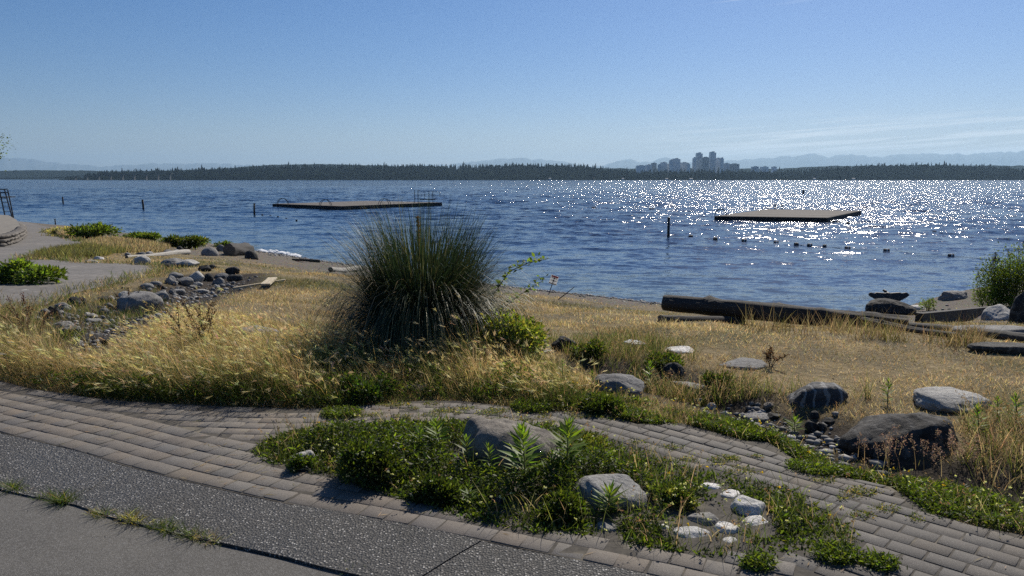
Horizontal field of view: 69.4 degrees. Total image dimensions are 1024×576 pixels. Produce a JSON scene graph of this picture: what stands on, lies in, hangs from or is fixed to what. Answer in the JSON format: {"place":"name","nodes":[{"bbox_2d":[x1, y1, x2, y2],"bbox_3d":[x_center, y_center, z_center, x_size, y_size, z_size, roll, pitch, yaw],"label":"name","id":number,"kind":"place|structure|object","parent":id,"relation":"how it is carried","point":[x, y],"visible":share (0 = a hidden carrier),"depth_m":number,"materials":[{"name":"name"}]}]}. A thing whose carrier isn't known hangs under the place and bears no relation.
{"place":"outdoors","nodes":[
{"label":"outdoors","id":0,"kind":"place"},
{"bbox_2d":[0,215,19,233],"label":"bed soil","id":1,"kind":"structure","parent":0,"point":[8,223],"depth_m":41.21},
{"bbox_2d":[0,221,163,307],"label":"promenade path","id":2,"kind":"structure","parent":0,"point":[33,239],"depth_m":16.13,"materials":[{"name":"concrete"}]},
{"bbox_2d":[0,223,27,246],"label":"stone wall","id":3,"kind":"structure","parent":2,"relation":"on","point":[17,234],"depth_m":27.66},
{"bbox_2d":[0,491,346,575],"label":"road","id":4,"kind":"structure","parent":0,"point":[38,539],"depth_m":3.20,"materials":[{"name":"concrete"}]},
{"bbox_2d":[0,285,606,409],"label":"meadow grass","id":5,"kind":"structure","parent":0,"point":[228,354],"depth_m":5.79,"materials":[{"name":"plant"}]},
{"bbox_2d":[0,433,652,575],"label":"pavement","id":6,"kind":"structure","parent":0,"point":[326,539],"depth_m":3.42,"materials":[{"name":"concrete"}]},
{"bbox_2d":[0,463,364,575],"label":"crack weeds","id":7,"kind":"object","parent":6,"relation":"on","point":[57,499],"visible":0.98,"depth_m":3.49,"materials":[{"name":"green plant"}]},
{"bbox_2d":[0,180,1023,310],"bbox_3d":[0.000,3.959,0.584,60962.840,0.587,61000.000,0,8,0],"label":"water","id":8,"kind":"structure","parent":0,"point":[617,242],"depth_m":65.11,"materials":[{"name":"liquid"}]},
{"bbox_2d":[0,173,172,179],"bbox_3d":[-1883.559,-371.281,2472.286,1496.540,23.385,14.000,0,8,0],"label":"bridge","id":9,"kind":"structure","parent":8,"relation":"on","point":[134,176],"depth_m":2467.14,"materials":[{"name":"concrete"}]},
{"bbox_2d":[272,190,441,209],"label":"swim float","id":10,"kind":"object","parent":8,"relation":"on","point":[348,205],"visible":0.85,"depth_m":103.33,"materials":[{"name":"wood"}]},
{"bbox_2d":[714,204,860,221],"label":"swim float","id":11,"kind":"object","parent":8,"relation":"on","point":[786,215],"visible":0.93,"depth_m":73.20,"materials":[{"name":"wood"}]},
{"bbox_2d":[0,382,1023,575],"bbox_3d":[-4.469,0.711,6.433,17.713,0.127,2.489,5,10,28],"label":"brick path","id":12,"kind":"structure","parent":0,"point":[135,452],"depth_m":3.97,"materials":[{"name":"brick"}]},
{"bbox_2d":[3,382,1023,570],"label":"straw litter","id":13,"kind":"object","parent":12,"relation":"on","point":[405,509],"visible":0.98,"depth_m":4.08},
{"bbox_2d":[0,221,1023,561],"bbox_3d":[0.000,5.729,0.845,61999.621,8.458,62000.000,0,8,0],"label":"ground","id":14,"kind":"structure","parent":0,"point":[932,469],"depth_m":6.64,"materials":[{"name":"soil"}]},
{"bbox_2d":[0,189,14,217],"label":"lifeguard tower","id":15,"kind":"structure","parent":14,"relation":"on","point":[10,205],"depth_m":68.58,"materials":[{"name":"metal"}]},
{"bbox_2d":[0,292,54,340],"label":"dock plant","id":16,"kind":"object","parent":14,"relation":"on","point":[28,317],"visible":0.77,"depth_m":7.57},
{"bbox_2d":[0,256,68,284],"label":"round leaved bush","id":17,"kind":"object","parent":14,"relation":"on","point":[21,271],"visible":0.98,"depth_m":12.76,"materials":[{"name":"green plant"}]},
{"bbox_2d":[47,326,82,346],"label":"leafy weed","id":18,"kind":"object","parent":14,"relation":"on","point":[68,334],"visible":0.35,"depth_m":7.66,"materials":[{"name":"green plant"}]},
{"bbox_2d":[52,321,80,331],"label":"stream stone","id":19,"kind":"object","parent":14,"relation":"on","point":[64,325],"visible":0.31,"depth_m":8.43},
{"bbox_2d":[75,334,102,341],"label":"stream stone","id":20,"kind":"object","parent":14,"relation":"on","point":[91,336],"visible":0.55,"depth_m":8.01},
{"bbox_2d":[63,221,124,237],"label":"shore bush","id":21,"kind":"object","parent":14,"relation":"on","point":[93,230],"visible":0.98,"depth_m":34.23,"materials":[{"name":"green plant"}]},
{"bbox_2d":[116,291,163,314],"bbox_3d":[-5.286,0.261,10.417,0.560,0.404,0.492,3,9,19],"label":"stream stone","id":22,"kind":"object","parent":14,"relation":"on","point":[136,299],"visible":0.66,"depth_m":10.29,"materials":[{"name":"grey stone"}]},
{"bbox_2d":[119,231,161,241],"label":"shore bush","id":23,"kind":"object","parent":14,"relation":"on","point":[146,235],"visible":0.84,"depth_m":33.08,"materials":[{"name":"green plant"}]},
{"bbox_2d":[133,255,150,264],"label":"stream stone","id":24,"kind":"object","parent":14,"relation":"on","point":[141,258],"visible":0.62,"depth_m":18.31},
{"bbox_2d":[125,249,190,257],"bbox_3d":[-11.243,-1.091,23.651,0.204,0.206,5.342,-1,4,-5],"label":"driftwood log","id":25,"kind":"object","parent":14,"relation":"on","point":[182,251],"visible":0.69,"depth_m":24.23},
{"bbox_2d":[158,233,211,248],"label":"shore bush","id":26,"kind":"object","parent":14,"relation":"on","point":[189,242],"visible":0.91,"depth_m":31.53,"materials":[{"name":"green plant"}]},
{"bbox_2d":[178,277,193,285],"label":"stream stone","id":27,"kind":"object","parent":14,"relation":"on","point":[186,281],"visible":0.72,"depth_m":13.74,"materials":[{"name":"grey stone"}]},
{"bbox_2d":[176,259,199,266],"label":"stream stone","id":28,"kind":"object","parent":14,"relation":"on","point":[189,261],"visible":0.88,"depth_m":17.66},
{"bbox_2d":[160,297,217,348],"bbox_3d":[-2.875,0.352,6.682,0.476,0.550,0.362,0,8,0],"label":"dock plant","id":29,"kind":"object","parent":14,"relation":"on","point":[200,314],"visible":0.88,"depth_m":6.66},
{"bbox_2d":[189,271,203,281],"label":"stream stone","id":30,"kind":"object","parent":14,"relation":"on","point":[197,276],"visible":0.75,"depth_m":14.46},
{"bbox_2d":[201,247,218,255],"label":"beach boulder","id":31,"kind":"object","parent":14,"relation":"on","point":[208,251],"visible":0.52,"depth_m":26.86,"materials":[{"name":"grey stone"}]},
{"bbox_2d":[226,274,242,281],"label":"stream stone","id":32,"kind":"object","parent":14,"relation":"on","point":[231,278],"visible":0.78,"depth_m":14.90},
{"bbox_2d":[223,242,253,255],"bbox_3d":[-11.144,-1.554,30.079,0.713,0.624,3.183,-1,3,-7],"label":"driftwood stump","id":33,"kind":"object","parent":14,"relation":"on","point":[232,249],"visible":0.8,"depth_m":28.93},
{"bbox_2d":[244,250,257,259],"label":"beach boulder","id":34,"kind":"object","parent":14,"relation":"on","point":[251,254],"visible":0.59,"depth_m":26.67,"materials":[{"name":"stone"}]},
{"bbox_2d":[233,279,286,289],"bbox_3d":[-4.652,-0.072,13.683,0.050,0.040,1.169,5,11,33],"label":"board","id":35,"kind":"object","parent":14,"relation":"on","point":[252,285],"visible":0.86,"depth_m":13.51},
{"bbox_2d":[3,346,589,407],"bbox_3d":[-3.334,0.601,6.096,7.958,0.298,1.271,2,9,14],"label":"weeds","id":36,"kind":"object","parent":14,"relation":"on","point":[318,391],"visible":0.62,"depth_m":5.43,"materials":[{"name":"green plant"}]},
{"bbox_2d":[335,370,400,404],"bbox_3d":[-1.058,0.731,5.370,0.488,0.256,0.348,0,8,0],"label":"leafy weed","id":37,"kind":"object","parent":14,"relation":"on","point":[367,388],"visible":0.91,"depth_m":5.35,"materials":[{"name":"green plant"}]},
{"bbox_2d":[287,190,549,367],"bbox_3d":[-0.843,-0.195,6.965,2.555,1.539,2.526,-5,10,-32],"label":"grass clump","id":38,"kind":"object","parent":14,"relation":"on","point":[394,302],"visible":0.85,"depth_m":6.58,"materials":[{"name":"plant"}]},
{"bbox_2d":[32,273,889,479],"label":"gravel","id":39,"kind":"structure","parent":14,"relation":"on","point":[811,439],"depth_m":5.42,"materials":[{"name":"gravel"}]},
{"bbox_2d":[783,413,806,430],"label":"leafy spire","id":40,"kind":"structure","parent":39,"relation":"on","point":[795,420],"depth_m":5.07,"materials":[{"name":"green plant"}]},
{"bbox_2d":[458,481,481,503],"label":"leafy spire","id":41,"kind":"structure","parent":14,"relation":"on","point":[468,490],"depth_m":3.64,"materials":[{"name":"green plant"}]},
{"bbox_2d":[1,226,1013,348],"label":"straw tufts","id":42,"kind":"object","parent":14,"relation":"on","point":[96,246],"visible":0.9,"depth_m":12.48,"materials":[{"name":"plant"}]},
{"bbox_2d":[466,302,551,358],"bbox_3d":[-0.032,0.403,6.518,0.779,0.557,0.532,0,8,0],"label":"bramble","id":43,"kind":"object","parent":14,"relation":"on","point":[522,332],"visible":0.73,"depth_m":6.44,"materials":[{"name":"green plant"}]},
{"bbox_2d":[457,417,562,474],"bbox_3d":[-0.011,0.990,4.232,0.559,0.492,0.502,4,9,23],"label":"boulder","id":44,"kind":"object","parent":14,"relation":"on","point":[481,431],"visible":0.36,"depth_m":4.06,"materials":[{"name":"grey stone"}]},
{"bbox_2d":[0,285,1023,553],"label":"wild grass","id":45,"kind":"structure","parent":14,"relation":"on","point":[680,393],"depth_m":4.75,"materials":[{"name":"plant"}]},
{"bbox_2d":[0,381,1023,575],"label":"brick path","id":46,"kind":"structure","parent":14,"relation":"on","point":[615,544],"depth_m":3.61,"materials":[{"name":"brick"}]},
{"bbox_2d":[285,453,318,472],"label":"leafy weed","id":47,"kind":"object","parent":46,"relation":"on","point":[297,462],"visible":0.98,"depth_m":4.05,"materials":[{"name":"green plant"}]},
{"bbox_2d":[329,433,405,486],"bbox_3d":[-0.768,0.919,3.908,0.429,0.309,0.353,0,8,0],"label":"leafy weed","id":48,"kind":"object","parent":46,"relation":"on","point":[360,459],"visible":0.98,"depth_m":3.86,"materials":[{"name":"green plant"}]},
{"bbox_2d":[405,423,430,451],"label":"leafy spire","id":49,"kind":"structure","parent":46,"relation":"on","point":[420,431],"depth_m":4.20,"materials":[{"name":"green plant"}]},
{"bbox_2d":[405,470,465,507],"bbox_3d":[-0.374,0.998,3.717,0.320,0.208,0.267,0,8,0],"label":"leafy weed","id":50,"kind":"object","parent":46,"relation":"on","point":[438,488],"visible":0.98,"depth_m":3.66,"materials":[{"name":"green plant"}]},
{"bbox_2d":[423,414,451,454],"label":"leafy spire","id":51,"kind":"structure","parent":46,"relation":"on","point":[436,427],"depth_m":4.25,"materials":[{"name":"green plant"}]},
{"bbox_2d":[455,434,476,471],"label":"leafy spire","id":52,"kind":"structure","parent":46,"relation":"on","point":[466,439],"depth_m":4.04,"materials":[{"name":"green plant"}]},
{"bbox_2d":[480,441,503,479],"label":"leafy spire","id":53,"kind":"structure","parent":46,"relation":"on","point":[489,449],"depth_m":3.94,"materials":[{"name":"green plant"}]},
{"bbox_2d":[531,486,589,524],"bbox_3d":[0.232,1.039,3.511,0.287,0.187,0.246,0,8,0],"label":"leafy weed","id":54,"kind":"object","parent":46,"relation":"on","point":[566,497],"visible":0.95,"depth_m":3.47,"materials":[{"name":"green plant"}]},
{"bbox_2d":[545,414,588,471],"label":"leafy spire","id":55,"kind":"structure","parent":46,"relation":"on","point":[565,428],"depth_m":3.90,"materials":[{"name":"green plant"}]},
{"bbox_2d":[576,429,611,448],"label":"leafy weed","id":56,"kind":"object","parent":46,"relation":"on","point":[600,439],"visible":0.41,"depth_m":4.40,"materials":[{"name":"green plant"}]},
{"bbox_2d":[590,479,627,513],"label":"leafy spire","id":57,"kind":"structure","parent":46,"relation":"on","point":[608,491],"depth_m":3.54,"materials":[{"name":"green plant"}]},
{"bbox_2d":[646,479,704,510],"bbox_3d":[0.800,1.030,3.655,0.244,0.163,0.286,-2,9,-14],"label":"leafy weed","id":58,"kind":"object","parent":46,"relation":"on","point":[669,490],"visible":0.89,"depth_m":3.60,"materials":[{"name":"green plant"}]},
{"bbox_2d":[489,252,548,318],"bbox_3d":[0.030,0.101,7.214,0.657,0.904,0.193,0,8,0],"label":"bramble cane","id":59,"kind":"object","parent":14,"relation":"on","point":[499,282],"visible":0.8,"depth_m":7.17,"materials":[{"name":"green plant"}]},
{"bbox_2d":[498,419,546,489],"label":"leafy spire","id":60,"kind":"structure","parent":14,"relation":"on","point":[522,434],"depth_m":3.77,"materials":[{"name":"green plant"}]},
{"bbox_2d":[551,336,576,350],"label":"boulder","id":61,"kind":"object","parent":14,"relation":"on","point":[557,343],"visible":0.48,"depth_m":7.00,"materials":[{"name":"stone"}]},
{"bbox_2d":[567,337,610,358],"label":"leafy weed","id":62,"kind":"object","parent":14,"relation":"on","point":[590,347],"visible":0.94,"depth_m":6.72,"materials":[{"name":"green plant"}]},
{"bbox_2d":[578,391,625,415],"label":"leafy weed","id":63,"kind":"object","parent":14,"relation":"on","point":[598,404],"visible":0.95,"depth_m":5.05,"materials":[{"name":"green plant"}]},
{"bbox_2d":[254,251,949,311],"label":"beach pebbles","id":64,"kind":"object","parent":14,"relation":"on","point":[563,293],"visible":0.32,"depth_m":24.26,"materials":[{"name":"stone"}]},
{"bbox_2d":[596,521,616,531],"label":"white stone","id":65,"kind":"object","parent":14,"relation":"on","point":[611,527],"visible":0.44,"depth_m":3.39,"materials":[{"name":"grey stone"}]},
{"bbox_2d":[574,474,647,510],"bbox_3d":[0.489,1.080,3.708,0.330,0.276,0.325,-3,9,-20],"label":"boulder","id":66,"kind":"object","parent":14,"relation":"on","point":[589,483],"visible":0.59,"depth_m":3.63,"materials":[{"name":"stone"}]},
{"bbox_2d":[590,373,644,396],"bbox_3d":[0.804,0.800,5.670,0.425,0.287,0.346,8,9,1],"label":"boulder","id":67,"kind":"object","parent":14,"relation":"on","point":[625,381],"visible":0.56,"depth_m":5.57,"materials":[{"name":"grey stone"}]},
{"bbox_2d":[250,381,1023,575],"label":"clover","id":68,"kind":"object","parent":14,"relation":"on","point":[753,560],"visible":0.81,"depth_m":3.87,"materials":[{"name":"green plant"}]},
{"bbox_2d":[643,351,684,368],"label":"leafy weed","id":69,"kind":"object","parent":14,"relation":"on","point":[670,357],"visible":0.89,"depth_m":6.42,"materials":[{"name":"green plant"}]},
{"bbox_2d":[660,362,685,380],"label":"boulder","id":70,"kind":"object","parent":14,"relation":"on","point":[674,367],"visible":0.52,"depth_m":6.24,"materials":[{"name":"stone"}]},
{"bbox_2d":[666,346,693,353],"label":"boulder","id":71,"kind":"object","parent":14,"relation":"on","point":[679,349],"visible":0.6,"depth_m":6.93,"materials":[{"name":"white stone"}]},
{"bbox_2d":[672,381,706,395],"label":"boulder","id":72,"kind":"object","parent":14,"relation":"on","point":[690,387],"visible":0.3,"depth_m":5.95,"materials":[{"name":"grey stone"}]},
{"bbox_2d":[673,526,709,537],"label":"white stone","id":73,"kind":"object","parent":14,"relation":"on","point":[695,531],"visible":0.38,"depth_m":3.33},
{"bbox_2d":[657,315,745,323],"bbox_3d":[2.594,0.445,10.049,1.586,0.138,0.145,3,6,-31],"label":"driftwood log","id":74,"kind":"object","parent":14,"relation":"on","point":[721,319],"visible":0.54,"depth_m":9.95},
{"bbox_2d":[687,512,718,525],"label":"white stone","id":75,"kind":"object","parent":14,"relation":"on","point":[693,517],"visible":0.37,"depth_m":3.46,"materials":[{"name":"grey stone"}]},
{"bbox_2d":[700,370,736,390],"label":"leafy weed","id":76,"kind":"object","parent":14,"relation":"on","point":[705,376],"visible":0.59,"depth_m":5.89,"materials":[{"name":"green plant"}]},
{"bbox_2d":[714,521,738,533],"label":"white stone","id":77,"kind":"object","parent":14,"relation":"on","point":[735,529],"visible":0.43,"depth_m":3.37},
{"bbox_2d":[720,489,739,498],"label":"white stone","id":78,"kind":"object","parent":14,"relation":"on","point":[732,493],"visible":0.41,"depth_m":3.75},
{"bbox_2d":[719,357,767,369],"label":"boulder","id":79,"kind":"object","parent":14,"relation":"on","point":[741,362],"visible":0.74,"depth_m":6.37,"materials":[{"name":"grey stone"}]},
{"bbox_2d":[730,495,766,515],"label":"white stone","id":80,"kind":"object","parent":14,"relation":"on","point":[753,506],"visible":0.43,"depth_m":3.55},
{"bbox_2d":[742,514,767,525],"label":"white stone","id":81,"kind":"object","parent":14,"relation":"on","point":[756,520],"visible":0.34,"depth_m":3.46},
{"bbox_2d":[743,411,769,419],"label":"cobble","id":82,"kind":"object","parent":14,"relation":"on","point":[752,415],"visible":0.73,"depth_m":5.35,"materials":[{"name":"grey stone"}]},
{"bbox_2d":[762,343,789,370],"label":"dock plant","id":83,"kind":"object","parent":14,"relation":"on","point":[768,355],"visible":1,"depth_m":6.31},
{"bbox_2d":[661,295,908,331],"bbox_3d":[3.655,0.332,10.176,3.217,0.301,0.310,5,10,24],"label":"driftwood log","id":84,"kind":"object","parent":14,"relation":"on","point":[709,305],"visible":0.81,"depth_m":10.16,"materials":[{"name":"wood"}]},
{"bbox_2d":[805,420,817,432],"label":"cobble","id":85,"kind":"object","parent":14,"relation":"on","point":[810,426],"visible":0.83,"depth_m":5.02,"materials":[{"name":"stone"}]},
{"bbox_2d":[786,382,847,408],"bbox_3d":[2.241,0.845,5.468,0.440,0.307,0.347,0,8,-1],"label":"boulder","id":86,"kind":"object","parent":14,"relation":"on","point":[815,394],"visible":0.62,"depth_m":5.33,"materials":[{"name":"stone"}]},
{"bbox_2d":[868,289,908,300],"bbox_3d":[9.988,0.266,19.714,1.090,0.436,0.410,0,8,0],"label":"bird","id":87,"kind":"object","parent":14,"relation":"on","point":[898,296],"visible":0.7,"depth_m":19.60},
{"bbox_2d":[880,376,896,402],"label":"leafy spire","id":88,"kind":"structure","parent":14,"relation":"on","point":[888,388],"depth_m":5.28,"materials":[{"name":"green plant"}]},
{"bbox_2d":[865,298,916,314],"bbox_3d":[9.472,0.533,18.545,1.292,0.574,0.757,0,8,3],"label":"boulder","id":89,"kind":"object","parent":14,"relation":"on","point":[883,305],"visible":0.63,"depth_m":18.29,"materials":[{"name":"stone"}]},
{"bbox_2d":[839,412,958,459],"bbox_3d":[2.507,0.996,4.738,0.803,0.446,0.560,-4,9,-8],"label":"boulder","id":90,"kind":"object","parent":14,"relation":"on","point":[917,426],"visible":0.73,"depth_m":4.54,"materials":[{"name":"stone"}]},
{"bbox_2d":[859,317,961,337],"bbox_3d":[4.571,0.450,8.710,0.100,0.097,2.405,0,2,0],"label":"driftwood log","id":91,"kind":"object","parent":14,"relation":"on","point":[918,330],"visible":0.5,"depth_m":8.39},
{"bbox_2d":[856,424,983,476],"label":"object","id":92,"kind":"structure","parent":14,"relation":"on","point":[935,451],"depth_m":4.37,"materials":[{"name":"plant"}]},
{"bbox_2d":[918,298,936,310],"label":"shore weed","id":93,"kind":"object","parent":14,"relation":"on","point":[929,300],"visible":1,"depth_m":21.25,"materials":[{"name":"green plant"}]},
{"bbox_2d":[912,386,991,413],"bbox_3d":[3.112,0.813,5.272,0.512,0.159,0.415,0,8,1],"label":"boulder","id":94,"kind":"object","parent":14,"relation":"on","point":[935,399],"visible":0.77,"depth_m":5.17,"materials":[{"name":"stone"}]},
{"bbox_2d":[915,306,988,322],"bbox_3d":[9.648,0.577,15.908,0.120,0.240,7.398,7,5,41],"label":"edging timber","id":95,"kind":"object","parent":14,"relation":"on","point":[947,315],"visible":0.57,"depth_m":14.88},
{"bbox_2d":[937,290,967,300],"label":"boulder","id":96,"kind":"object","parent":14,"relation":"on","point":[951,295],"visible":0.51,"depth_m":23.82,"materials":[{"name":"grey stone"}]},
{"bbox_2d":[909,322,1023,341],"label":"driftwood log","id":97,"kind":"object","parent":14,"relation":"on","point":[1012,336],"visible":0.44,"depth_m":8.14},
{"bbox_2d":[966,403,990,432],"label":"leafy spire","id":98,"kind":"structure","parent":14,"relation":"on","point":[977,412],"depth_m":4.59,"materials":[{"name":"green plant"}]},
{"bbox_2d":[951,325,1023,333],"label":"slab stone","id":99,"kind":"object","parent":14,"relation":"on","point":[1013,328],"visible":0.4,"depth_m":8.69,"materials":[{"name":"grey stone"}]},
{"bbox_2d":[971,284,1015,306],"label":"shoreline bush","id":100,"kind":"object","parent":14,"relation":"on","point":[992,300],"visible":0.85,"depth_m":20.45,"materials":[{"name":"green plant"}]},
{"bbox_2d":[980,304,1009,320],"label":"boulder","id":101,"kind":"object","parent":14,"relation":"on","point":[999,312],"visible":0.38,"depth_m":15.89,"materials":[{"name":"stone"}]},
{"bbox_2d":[967,342,1023,354],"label":"slab stone","id":102,"kind":"object","parent":14,"relation":"on","point":[1013,348],"visible":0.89,"depth_m":6.82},
{"bbox_2d":[968,238,1023,304],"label":"shoreline bush","id":103,"kind":"object","parent":14,"relation":"on","point":[1014,279],"visible":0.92,"depth_m":20.46,"materials":[{"name":"green plant"}]},
{"bbox_2d":[1004,391,1023,425],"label":"leafy spire","id":104,"kind":"structure","parent":14,"relation":"on","point":[1015,403],"depth_m":4.81,"materials":[{"name":"green plant"}]},
{"bbox_2d":[1008,292,1023,322],"bbox_3d":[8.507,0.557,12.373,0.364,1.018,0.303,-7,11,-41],"label":"boulder","id":105,"kind":"object","parent":14,"relation":"on","point":[1016,314],"visible":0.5,"depth_m":12.26,"materials":[{"name":"stone"}]},
{"bbox_2d":[0,150,1023,170],"bbox_3d":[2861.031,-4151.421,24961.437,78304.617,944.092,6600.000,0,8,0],"label":"mountains","id":106,"kind":"structure","parent":0,"point":[1009,158],"depth_m":23430.76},
{"bbox_2d":[0,164,1023,179],"bbox_3d":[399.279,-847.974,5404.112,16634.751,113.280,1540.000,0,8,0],"label":"hills","id":107,"kind":"structure","parent":0,"point":[34,174],"depth_m":5048.08,"materials":[{"name":"plant"}]},
{"bbox_2d":[0,0,1023,166],"label":"sky","id":108,"kind":"structure","parent":0,"point":[100,83],"materials":[{"name":"blue"}]},
{"bbox_2d":[60,168,1021,179],"bbox_3d":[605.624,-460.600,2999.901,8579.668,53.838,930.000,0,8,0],"label":"shore hill","id":109,"kind":"structure","parent":0,"point":[523,171],"depth_m":2737.52,"materials":[{"name":"plant"}]},
{"bbox_2d":[65,160,1023,179],"bbox_3d":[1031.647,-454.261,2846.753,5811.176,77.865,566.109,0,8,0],"label":"woods","id":110,"kind":"object","parent":109,"relation":"on","point":[989,171],"visible":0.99,"depth_m":2737.13,"materials":[{"name":"green plant"}]},
{"bbox_2d":[671,158,680,172],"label":"tower block","id":111,"kind":"structure","parent":0,"point":[676,164],"depth_m":4168.89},
{"bbox_2d":[700,157,708,171],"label":"tower block","id":112,"kind":"structure","parent":0,"point":[704,162],"depth_m":4124.80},
{"bbox_2d":[709,151,715,171],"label":"tower block","id":113,"kind":"structure","parent":0,"point":[712,160],"depth_m":4170.35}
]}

